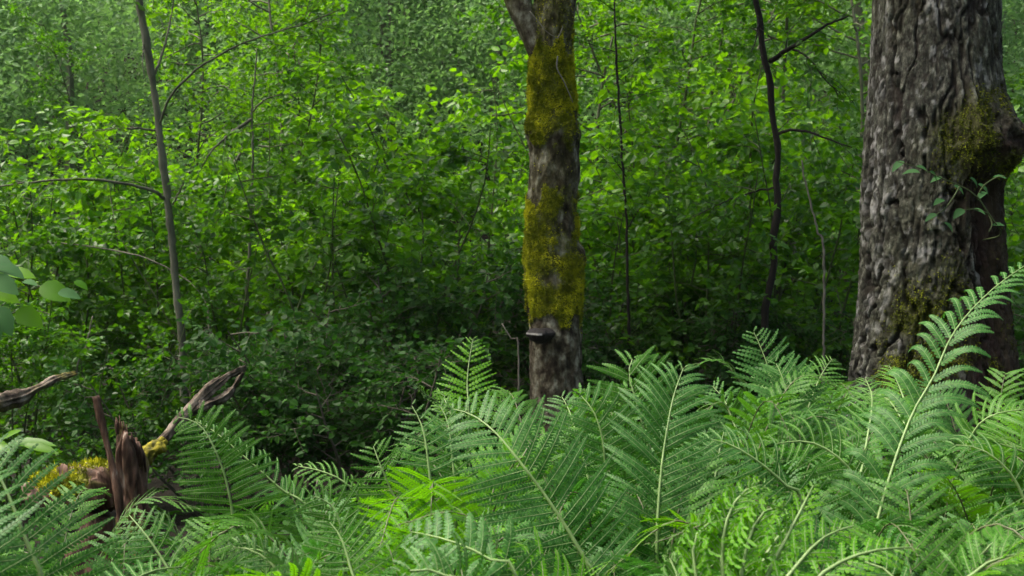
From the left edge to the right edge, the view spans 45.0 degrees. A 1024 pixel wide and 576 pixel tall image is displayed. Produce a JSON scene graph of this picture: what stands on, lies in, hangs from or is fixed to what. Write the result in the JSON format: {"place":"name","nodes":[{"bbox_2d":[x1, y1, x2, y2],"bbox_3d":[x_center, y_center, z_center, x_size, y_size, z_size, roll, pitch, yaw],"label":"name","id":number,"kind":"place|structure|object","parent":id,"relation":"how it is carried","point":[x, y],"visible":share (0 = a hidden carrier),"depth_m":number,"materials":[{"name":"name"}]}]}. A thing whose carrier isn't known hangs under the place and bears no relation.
{"place":"outdoors","nodes":[
{"label":"outdoors","id":0,"kind":"place"},
{"bbox_2d":[0,0,1023,575],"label":"ground","id":1,"kind":"structure","parent":0,"point":[166,506],"depth_m":8.62,"materials":[{"name":"plant"}]},
{"bbox_2d":[0,100,30,259],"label":"sapling","id":2,"kind":"object","parent":1,"relation":"on","point":[7,129],"visible":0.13,"depth_m":12.53,"materials":[{"name":"green plant"}]},
{"bbox_2d":[0,429,57,574],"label":"woodland herb","id":3,"kind":"object","parent":1,"relation":"on","point":[42,446],"visible":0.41,"depth_m":2.04,"materials":[{"name":"green plant"}]},
{"bbox_2d":[0,371,78,411],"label":"fallen branch","id":4,"kind":"object","parent":1,"relation":"on","point":[14,398],"visible":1,"depth_m":4.60,"materials":[{"name":"brown wood"}]},
{"bbox_2d":[0,296,85,507],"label":"shrub","id":5,"kind":"object","parent":1,"relation":"on","point":[35,343],"visible":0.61,"depth_m":5.99,"materials":[{"name":"green plant"}]},
{"bbox_2d":[0,254,87,339],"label":"hazel shrub","id":6,"kind":"object","parent":1,"relation":"on","point":[52,290],"visible":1,"depth_m":1.84,"materials":[{"name":"green plant"}]},
{"bbox_2d":[20,456,117,575],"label":"mossy log","id":7,"kind":"object","parent":1,"relation":"on","point":[91,473],"visible":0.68,"depth_m":3.64,"materials":[{"name":"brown wood"}]},
{"bbox_2d":[142,365,246,464],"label":"broken branch","id":8,"kind":"object","parent":7,"relation":"on","point":[153,449],"visible":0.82,"depth_m":3.81,"materials":[{"name":"brown wood"}]},
{"bbox_2d":[5,0,141,322],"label":"sapling","id":9,"kind":"object","parent":1,"relation":"on","point":[54,51],"visible":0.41,"depth_m":12.14,"materials":[{"name":"green plant"}]},
{"bbox_2d":[5,147,151,375],"bbox_3d":[-3.734,-0.210,10.616,1.548,2.076,1.079,-3,5,-34],"label":"sapling","id":10,"kind":"object","parent":1,"relation":"on","point":[74,218],"visible":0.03,"depth_m":10.82,"materials":[{"name":"green plant"}]},
{"bbox_2d":[0,526,166,575],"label":"fern plant","id":11,"kind":"object","parent":1,"relation":"on","point":[111,553],"visible":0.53,"depth_m":2.06,"materials":[{"name":"plant"}]},
{"bbox_2d":[76,316,92,457],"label":"dead twig","id":12,"kind":"object","parent":1,"relation":"on","point":[76,375],"visible":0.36,"depth_m":6.00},
{"bbox_2d":[0,172,171,441],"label":"shrub","id":13,"kind":"object","parent":1,"relation":"on","point":[95,283],"visible":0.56,"depth_m":7.87,"materials":[{"name":"green plant"}]},
{"bbox_2d":[0,433,193,575],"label":"fern plant","id":14,"kind":"object","parent":1,"relation":"on","point":[13,536],"visible":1,"depth_m":1.44,"materials":[{"name":"plant"}]},
{"bbox_2d":[0,481,200,575],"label":"fern plant","id":15,"kind":"object","parent":1,"relation":"on","point":[67,517],"visible":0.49,"depth_m":2.39,"materials":[{"name":"plant"}]},
{"bbox_2d":[0,106,202,416],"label":"shrub","id":16,"kind":"object","parent":1,"relation":"on","point":[81,195],"visible":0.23,"depth_m":8.67,"materials":[{"name":"green plant"}]},
{"bbox_2d":[3,238,211,430],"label":"dead twig","id":17,"kind":"object","parent":1,"relation":"on","point":[140,256],"visible":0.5,"depth_m":7.65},
{"bbox_2d":[92,395,132,575],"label":"slanting stick","id":18,"kind":"object","parent":1,"relation":"on","point":[117,490],"visible":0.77,"depth_m":3.47,"materials":[{"name":"brown wood"}]},
{"bbox_2d":[0,283,229,517],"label":"shrub","id":19,"kind":"object","parent":1,"relation":"on","point":[153,414],"visible":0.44,"depth_m":5.97,"materials":[{"name":"green plant"}]},
{"bbox_2d":[19,98,246,394],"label":"shrub","id":20,"kind":"object","parent":1,"relation":"on","point":[186,132],"visible":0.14,"depth_m":9.14,"materials":[{"name":"green plant"}]},
{"bbox_2d":[115,415,157,575],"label":"broken stump","id":21,"kind":"object","parent":1,"relation":"on","point":[132,463],"visible":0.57,"depth_m":3.57,"materials":[{"name":"brown wood"}]},
{"bbox_2d":[51,159,254,422],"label":"shrub","id":22,"kind":"object","parent":1,"relation":"on","point":[207,194],"visible":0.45,"depth_m":8.18,"materials":[{"name":"green plant"}]},
{"bbox_2d":[41,321,329,514],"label":"shrub","id":23,"kind":"object","parent":1,"relation":"on","point":[83,403],"visible":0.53,"depth_m":5.76,"materials":[{"name":"green plant"}]},
{"bbox_2d":[0,0,376,463],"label":"leaning sapling","id":24,"kind":"object","parent":1,"relation":"on","point":[169,201],"visible":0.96,"depth_m":7.14,"materials":[{"name":"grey plant"}]},
{"bbox_2d":[30,101,358,394],"bbox_3d":[-2.148,-0.230,9.243,2.536,2.370,1.869,1,4,14],"label":"shrub","id":25,"kind":"object","parent":1,"relation":"on","point":[64,133],"visible":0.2,"depth_m":9.12,"materials":[{"name":"green plant"}]},
{"bbox_2d":[121,0,275,335],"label":"sapling","id":26,"kind":"object","parent":1,"relation":"on","point":[224,57],"visible":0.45,"depth_m":9.89,"materials":[{"name":"green plant"}]},
{"bbox_2d":[31,516,385,575],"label":"fern plant","id":27,"kind":"object","parent":1,"relation":"on","point":[232,534],"visible":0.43,"depth_m":2.10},
{"bbox_2d":[110,506,314,575],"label":"fern plant","id":28,"kind":"object","parent":1,"relation":"on","point":[162,541],"visible":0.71,"depth_m":1.97,"materials":[{"name":"plant"}]},
{"bbox_2d":[55,171,391,430],"bbox_3d":[-1.758,0.128,7.796,2.236,1.776,1.518,0,4,-4],"label":"shrub","id":29,"kind":"object","parent":1,"relation":"on","point":[246,312],"visible":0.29,"depth_m":7.77,"materials":[{"name":"green plant"}]},
{"bbox_2d":[101,492,372,575],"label":"fern plant","id":30,"kind":"object","parent":1,"relation":"on","point":[303,549],"visible":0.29,"depth_m":2.24,"materials":[{"name":"plant"}]},
{"bbox_2d":[129,0,355,274],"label":"sapling","id":31,"kind":"object","parent":1,"relation":"on","point":[273,5],"visible":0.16,"depth_m":12.49,"materials":[{"name":"green plant"}]},
{"bbox_2d":[171,401,339,575],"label":"fern plant","id":32,"kind":"object","parent":1,"relation":"on","point":[247,471],"visible":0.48,"depth_m":2.42,"materials":[{"name":"plant"}]},
{"bbox_2d":[189,48,336,402],"bbox_3d":[-1.619,-0.249,7.826,0.930,2.530,0.755,2,5,31],"label":"thin sapling","id":33,"kind":"object","parent":1,"relation":"on","point":[203,152],"visible":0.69,"depth_m":7.70,"materials":[{"name":"green plant"}]},
{"bbox_2d":[156,286,412,506],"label":"shrub","id":34,"kind":"object","parent":1,"relation":"on","point":[210,373],"visible":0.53,"depth_m":5.77,"materials":[{"name":"green plant"}]},
{"bbox_2d":[186,546,429,575],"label":"fern plant","id":35,"kind":"object","parent":1,"relation":"on","point":[218,566],"visible":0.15,"depth_m":2.01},
{"bbox_2d":[175,78,445,349],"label":"shrub","id":36,"kind":"object","parent":1,"relation":"on","point":[364,106],"visible":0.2,"depth_m":9.25,"materials":[{"name":"green plant"}]},
{"bbox_2d":[183,150,474,460],"bbox_3d":[-1.000,0.118,7.334,1.595,1.874,1.450,-4,6,-43],"label":"shrub","id":37,"kind":"object","parent":1,"relation":"on","point":[353,240],"visible":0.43,"depth_m":7.20,"materials":[{"name":"green plant"}]},
{"bbox_2d":[213,472,453,575],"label":"fern plant","id":38,"kind":"object","parent":1,"relation":"on","point":[292,530],"visible":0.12,"depth_m":2.63,"materials":[{"name":"plant"}]},
{"bbox_2d":[287,489,412,575],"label":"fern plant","id":39,"kind":"object","parent":1,"relation":"on","point":[326,492],"visible":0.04,"depth_m":2.77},
{"bbox_2d":[236,321,501,509],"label":"shrub","id":40,"kind":"object","parent":1,"relation":"on","point":[378,420],"visible":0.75,"depth_m":5.73,"materials":[{"name":"green plant"}]},
{"bbox_2d":[162,503,608,575],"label":"fern plant","id":41,"kind":"object","parent":1,"relation":"on","point":[239,522],"visible":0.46,"depth_m":1.76,"materials":[{"name":"plant"}]},
{"bbox_2d":[291,85,506,366],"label":"shrub","id":42,"kind":"object","parent":1,"relation":"on","point":[489,229],"visible":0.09,"depth_m":9.39,"materials":[{"name":"green plant"}]},
{"bbox_2d":[227,506,575,575],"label":"fern plant","id":43,"kind":"object","parent":1,"relation":"on","point":[519,537],"visible":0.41,"depth_m":1.80,"materials":[{"name":"plant"}]},
{"bbox_2d":[283,112,529,442],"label":"shrub","id":44,"kind":"object","parent":1,"relation":"on","point":[437,163],"visible":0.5,"depth_m":7.30,"materials":[{"name":"green plant"}]},
{"bbox_2d":[292,435,526,575],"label":"fern plant","id":45,"kind":"object","parent":1,"relation":"on","point":[349,494],"visible":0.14,"depth_m":2.28,"materials":[{"name":"plant"}]},
{"bbox_2d":[307,242,529,454],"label":"shrub","id":46,"kind":"object","parent":1,"relation":"on","point":[387,319],"visible":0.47,"depth_m":6.86,"materials":[{"name":"green plant"}]},
{"bbox_2d":[0,279,852,574],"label":"ground cover","id":47,"kind":"object","parent":1,"relation":"on","point":[284,531],"depth_m":6.22,"materials":[{"name":"green plant"}]},
{"bbox_2d":[184,0,381,314],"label":"sapling","id":48,"kind":"object","parent":47,"relation":"on","point":[245,61],"visible":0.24,"depth_m":11.49,"materials":[{"name":"green plant"}]},
{"bbox_2d":[193,0,390,323],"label":"sapling","id":49,"kind":"object","parent":47,"relation":"on","point":[296,76],"visible":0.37,"depth_m":9.72,"materials":[{"name":"green plant"}]},
{"bbox_2d":[231,27,388,306],"bbox_3d":[-1.806,-0.832,11.345,1.620,2.865,1.789,4,6,44],"label":"sapling","id":50,"kind":"object","parent":47,"relation":"on","point":[299,88],"visible":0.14,"depth_m":10.73,"materials":[{"name":"green plant"}]},
{"bbox_2d":[460,0,691,273],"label":"sapling","id":51,"kind":"object","parent":47,"relation":"on","point":[640,42],"visible":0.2,"depth_m":10.07,"materials":[{"name":"green plant"}]},
{"bbox_2d":[573,0,798,329],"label":"sapling","id":52,"kind":"object","parent":47,"relation":"on","point":[597,56],"visible":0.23,"depth_m":9.75,"materials":[{"name":"green plant"}]},
{"bbox_2d":[416,336,516,481],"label":"fern plant","id":53,"kind":"object","parent":1,"relation":"on","point":[438,394],"visible":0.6,"depth_m":3.51,"materials":[{"name":"plant"}]},
{"bbox_2d":[291,57,666,382],"bbox_3d":[-0.269,-0.410,9.250,2.663,2.570,1.962,-1,4,-7],"label":"shrub","id":54,"kind":"object","parent":1,"relation":"on","point":[343,104],"visible":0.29,"depth_m":8.96,"materials":[{"name":"green plant"}]},
{"bbox_2d":[444,127,528,372],"bbox_3d":[-0.097,-0.356,10.784,1.442,2.262,1.306,-2,4,-23],"label":"sapling","id":55,"kind":"object","parent":1,"relation":"on","point":[526,165],"visible":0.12,"depth_m":10.99,"materials":[{"name":"green plant"}]},
{"bbox_2d":[357,395,634,574],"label":"fern plant","id":56,"kind":"object","parent":1,"relation":"on","point":[425,492],"visible":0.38,"depth_m":2.15,"materials":[{"name":"plant"}]},
{"bbox_2d":[345,448,654,573],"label":"fern plant","id":57,"kind":"object","parent":1,"relation":"on","point":[395,490],"visible":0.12,"depth_m":2.45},
{"bbox_2d":[502,323,519,426],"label":"dead twig","id":58,"kind":"object","parent":1,"relation":"on","point":[518,364],"visible":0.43,"depth_m":5.60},
{"bbox_2d":[0,0,1023,309],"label":"wood","id":59,"kind":"object","parent":1,"relation":"on","point":[404,30],"visible":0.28,"depth_m":15.75,"materials":[{"name":"green plant"}]},
{"bbox_2d":[362,377,669,560],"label":"fern plant","id":60,"kind":"object","parent":1,"relation":"on","point":[457,453],"visible":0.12,"depth_m":2.83,"materials":[{"name":"plant"}]},
{"bbox_2d":[373,510,660,575],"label":"fern plant","id":61,"kind":"object","parent":1,"relation":"on","point":[440,557],"visible":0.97,"depth_m":1.42,"materials":[{"name":"plant"}]},
{"bbox_2d":[504,0,586,492],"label":"mossy tree","id":62,"kind":"object","parent":1,"relation":"on","point":[554,259],"visible":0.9,"depth_m":6.29,"materials":[{"name":"green plant"}]},
{"bbox_2d":[454,0,649,245],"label":"sapling","id":63,"kind":"object","parent":1,"relation":"on","point":[494,15],"visible":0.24,"depth_m":12.06,"materials":[{"name":"green plant"}]},
{"bbox_2d":[444,238,680,398],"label":"shrub","id":64,"kind":"object","parent":1,"relation":"on","point":[598,301],"visible":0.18,"depth_m":7.80,"materials":[{"name":"green plant"}]},
{"bbox_2d":[393,458,739,575],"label":"fern plant","id":65,"kind":"object","parent":1,"relation":"on","point":[701,489],"visible":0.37,"depth_m":1.94,"materials":[{"name":"plant"}]},
{"bbox_2d":[444,390,738,575],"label":"fern plant","id":66,"kind":"object","parent":1,"relation":"on","point":[514,475],"visible":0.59,"depth_m":1.76,"materials":[{"name":"plant"}]},
{"bbox_2d":[362,534,865,575],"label":"fern plant","id":67,"kind":"object","parent":1,"relation":"on","point":[396,563],"visible":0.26,"depth_m":1.50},
{"bbox_2d":[447,29,794,392],"bbox_3d":[0.567,-0.537,9.426,2.534,2.915,2.485,3,5,32],"label":"shrub","id":68,"kind":"object","parent":1,"relation":"on","point":[629,158],"visible":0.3,"depth_m":8.99,"materials":[{"name":"green plant"}]},
{"bbox_2d":[479,360,771,575],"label":"fern plant","id":69,"kind":"object","parent":1,"relation":"on","point":[684,434],"visible":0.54,"depth_m":1.98,"materials":[{"name":"plant"}]},
{"bbox_2d":[574,0,699,442],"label":"thin sapling","id":70,"kind":"object","parent":1,"relation":"on","point":[614,11],"visible":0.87,"depth_m":7.39,"materials":[{"name":"green plant"}]},
{"bbox_2d":[516,345,771,575],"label":"fern plant","id":71,"kind":"object","parent":1,"relation":"on","point":[593,428],"visible":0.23,"depth_m":2.22,"materials":[{"name":"plant"}]},
{"bbox_2d":[510,295,784,434],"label":"shrub","id":72,"kind":"object","parent":1,"relation":"on","point":[598,351],"visible":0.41,"depth_m":7.24,"materials":[{"name":"green plant"}]},
{"bbox_2d":[500,144,818,426],"bbox_3d":[0.784,0.006,8.152,1.607,1.872,2.367,-3,5,-38],"label":"shrub","id":73,"kind":"object","parent":1,"relation":"on","point":[613,259],"visible":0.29,"depth_m":7.87,"materials":[{"name":"green plant"}]},
{"bbox_2d":[513,65,822,351],"bbox_3d":[1.194,-0.382,9.663,2.392,2.593,1.850,1,4,15],"label":"shrub","id":74,"kind":"object","parent":1,"relation":"on","point":[715,107],"visible":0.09,"depth_m":9.21,"materials":[{"name":"green plant"}]},
{"bbox_2d":[582,0,797,277],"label":"sapling","id":75,"kind":"object","parent":1,"relation":"on","point":[732,44],"visible":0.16,"depth_m":10.48,"materials":[{"name":"green plant"}]},
{"bbox_2d":[594,157,801,430],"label":"shrub","id":76,"kind":"object","parent":1,"relation":"on","point":[737,228],"visible":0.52,"depth_m":7.34,"materials":[{"name":"green plant"}]},
{"bbox_2d":[607,279,794,437],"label":"shrub","id":77,"kind":"object","parent":1,"relation":"on","point":[722,344],"visible":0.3,"depth_m":7.31,"materials":[{"name":"green plant"}]},
{"bbox_2d":[599,0,826,272],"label":"sapling","id":78,"kind":"object","parent":1,"relation":"on","point":[768,17],"visible":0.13,"depth_m":12.31,"materials":[{"name":"green plant"}]},
{"bbox_2d":[578,40,859,392],"bbox_3d":[1.627,-0.467,9.507,2.790,2.793,2.056,-4,6,-44],"label":"shrub","id":79,"kind":"object","parent":1,"relation":"on","point":[760,84],"visible":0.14,"depth_m":9.14,"materials":[{"name":"green plant"}]},
{"bbox_2d":[575,368,862,547],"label":"fern plant","id":80,"kind":"object","parent":1,"relation":"on","point":[770,418],"visible":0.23,"depth_m":2.56,"materials":[{"name":"plant"}]},
{"bbox_2d":[613,0,837,254],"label":"sapling","id":81,"kind":"object","parent":1,"relation":"on","point":[705,58],"visible":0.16,"depth_m":11.96,"materials":[{"name":"green plant"}]},
{"bbox_2d":[528,478,923,575],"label":"fern plant","id":82,"kind":"object","parent":1,"relation":"on","point":[645,564],"visible":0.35,"depth_m":1.82,"materials":[{"name":"plant"}]},
{"bbox_2d":[633,94,865,409],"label":"shrub","id":83,"kind":"object","parent":1,"relation":"on","point":[738,134],"visible":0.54,"depth_m":7.63,"materials":[{"name":"green plant"}]},
{"bbox_2d":[477,475,1023,575],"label":"fern plant","id":84,"kind":"object","parent":1,"relation":"on","point":[738,529],"visible":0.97,"depth_m":1.36,"materials":[{"name":"plant"}]},
{"bbox_2d":[659,0,864,396],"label":"slender tree","id":85,"kind":"object","parent":1,"relation":"on","point":[776,133],"visible":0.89,"depth_m":6.94,"materials":[{"name":"brown plant"}]},
{"bbox_2d":[664,102,860,379],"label":"shrub","id":86,"kind":"object","parent":1,"relation":"on","point":[828,258],"visible":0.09,"depth_m":9.68,"materials":[{"name":"green plant"}]},
{"bbox_2d":[670,0,868,305],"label":"sapling","id":87,"kind":"object","parent":1,"relation":"on","point":[799,95],"visible":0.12,"depth_m":11.84,"materials":[{"name":"green plant"}]},
{"bbox_2d":[720,283,853,435],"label":"shrub","id":88,"kind":"object","parent":1,"relation":"on","point":[846,326],"visible":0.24,"depth_m":7.52,"materials":[{"name":"green plant"}]},
{"bbox_2d":[660,326,942,575],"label":"fern plant","id":89,"kind":"object","parent":1,"relation":"on","point":[773,373],"visible":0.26,"depth_m":2.86,"materials":[{"name":"plant"}]},
{"bbox_2d":[680,350,933,481],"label":"fern plant","id":90,"kind":"object","parent":1,"relation":"on","point":[832,395],"visible":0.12,"depth_m":3.51,"materials":[{"name":"plant"}]},
{"bbox_2d":[751,0,871,319],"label":"sapling","id":91,"kind":"object","parent":1,"relation":"on","point":[807,9],"visible":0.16,"depth_m":10.77,"materials":[{"name":"green plant"}]},
{"bbox_2d":[801,160,825,387],"bbox_3d":[1.663,0.207,6.838,0.153,1.825,0.031,1,4,13],"label":"dead sapling","id":92,"kind":"object","parent":1,"relation":"on","point":[823,280],"visible":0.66,"depth_m":6.80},
{"bbox_2d":[604,408,1023,575],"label":"fern plant","id":93,"kind":"object","parent":1,"relation":"on","point":[842,510],"visible":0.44,"depth_m":1.86,"materials":[{"name":"plant"}]},
{"bbox_2d":[644,475,1023,575],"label":"fern plant","id":94,"kind":"object","parent":1,"relation":"on","point":[903,506],"visible":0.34,"depth_m":1.84,"materials":[{"name":"plant"}]},
{"bbox_2d":[711,407,1019,571],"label":"fern plant","id":95,"kind":"object","parent":1,"relation":"on","point":[804,468],"visible":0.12,"depth_m":2.42,"materials":[{"name":"plant"}]},
{"bbox_2d":[712,262,1023,575],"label":"fern plant","id":96,"kind":"object","parent":1,"relation":"on","point":[894,422],"visible":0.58,"depth_m":1.96,"materials":[{"name":"plant"}]},
{"bbox_2d":[728,519,1023,575],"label":"fern plant","id":97,"kind":"object","parent":1,"relation":"on","point":[949,557],"visible":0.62,"depth_m":1.41,"materials":[{"name":"plant"}]},
{"bbox_2d":[739,448,1023,575],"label":"fern plant","id":98,"kind":"object","parent":1,"relation":"on","point":[935,505],"visible":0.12,"depth_m":2.37,"materials":[{"name":"plant"}]},
{"bbox_2d":[777,25,1017,279],"bbox_3d":[3.944,-1.754,12.755,2.741,4.240,2.482,0,4,0],"label":"sapling","id":99,"kind":"object","parent":1,"relation":"on","point":[853,88],"visible":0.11,"depth_m":12.96,"materials":[{"name":"green plant"}]},
{"bbox_2d":[786,364,1023,569],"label":"fern plant","id":100,"kind":"object","parent":1,"relation":"on","point":[902,419],"visible":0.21,"depth_m":2.49,"materials":[{"name":"plant"}]},
{"bbox_2d":[807,429,1023,575],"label":"fern plant","id":101,"kind":"object","parent":1,"relation":"on","point":[962,528],"visible":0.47,"depth_m":1.79,"materials":[{"name":"plant"}]},
{"bbox_2d":[817,142,1023,307],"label":"shrub","id":102,"kind":"object","parent":1,"relation":"on","point":[1015,250],"visible":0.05,"depth_m":7.70,"materials":[{"name":"green plant"}]},
{"bbox_2d":[844,0,1023,528],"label":"trunk","id":103,"kind":"object","parent":1,"relation":"on","point":[943,147],"visible":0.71,"depth_m":4.49,"materials":[{"name":"plant"}]},
{"bbox_2d":[853,368,1023,514],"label":"fern plant","id":104,"kind":"object","parent":1,"relation":"on","point":[1003,390],"visible":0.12,"depth_m":3.46,"materials":[{"name":"plant"}]},
{"bbox_2d":[870,403,1023,567],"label":"fern plant","id":105,"kind":"object","parent":1,"relation":"on","point":[967,491],"visible":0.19,"depth_m":2.35,"materials":[{"name":"plant"}]},
{"bbox_2d":[1004,68,1023,234],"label":"sapling","id":106,"kind":"object","parent":1,"relation":"on","point":[1019,101],"visible":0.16,"depth_m":14.72,"materials":[{"name":"green plant"}]},
{"bbox_2d":[1004,105,1023,391],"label":"shrub","id":107,"kind":"object","parent":1,"relation":"on","point":[1019,209],"visible":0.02,"depth_m":9.87,"materials":[{"name":"green plant"}]},
{"bbox_2d":[1008,262,1023,405],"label":"shrub","id":108,"kind":"object","parent":1,"relation":"on","point":[1018,316],"visible":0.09,"depth_m":6.08,"materials":[{"name":"green plant"}]}
]}

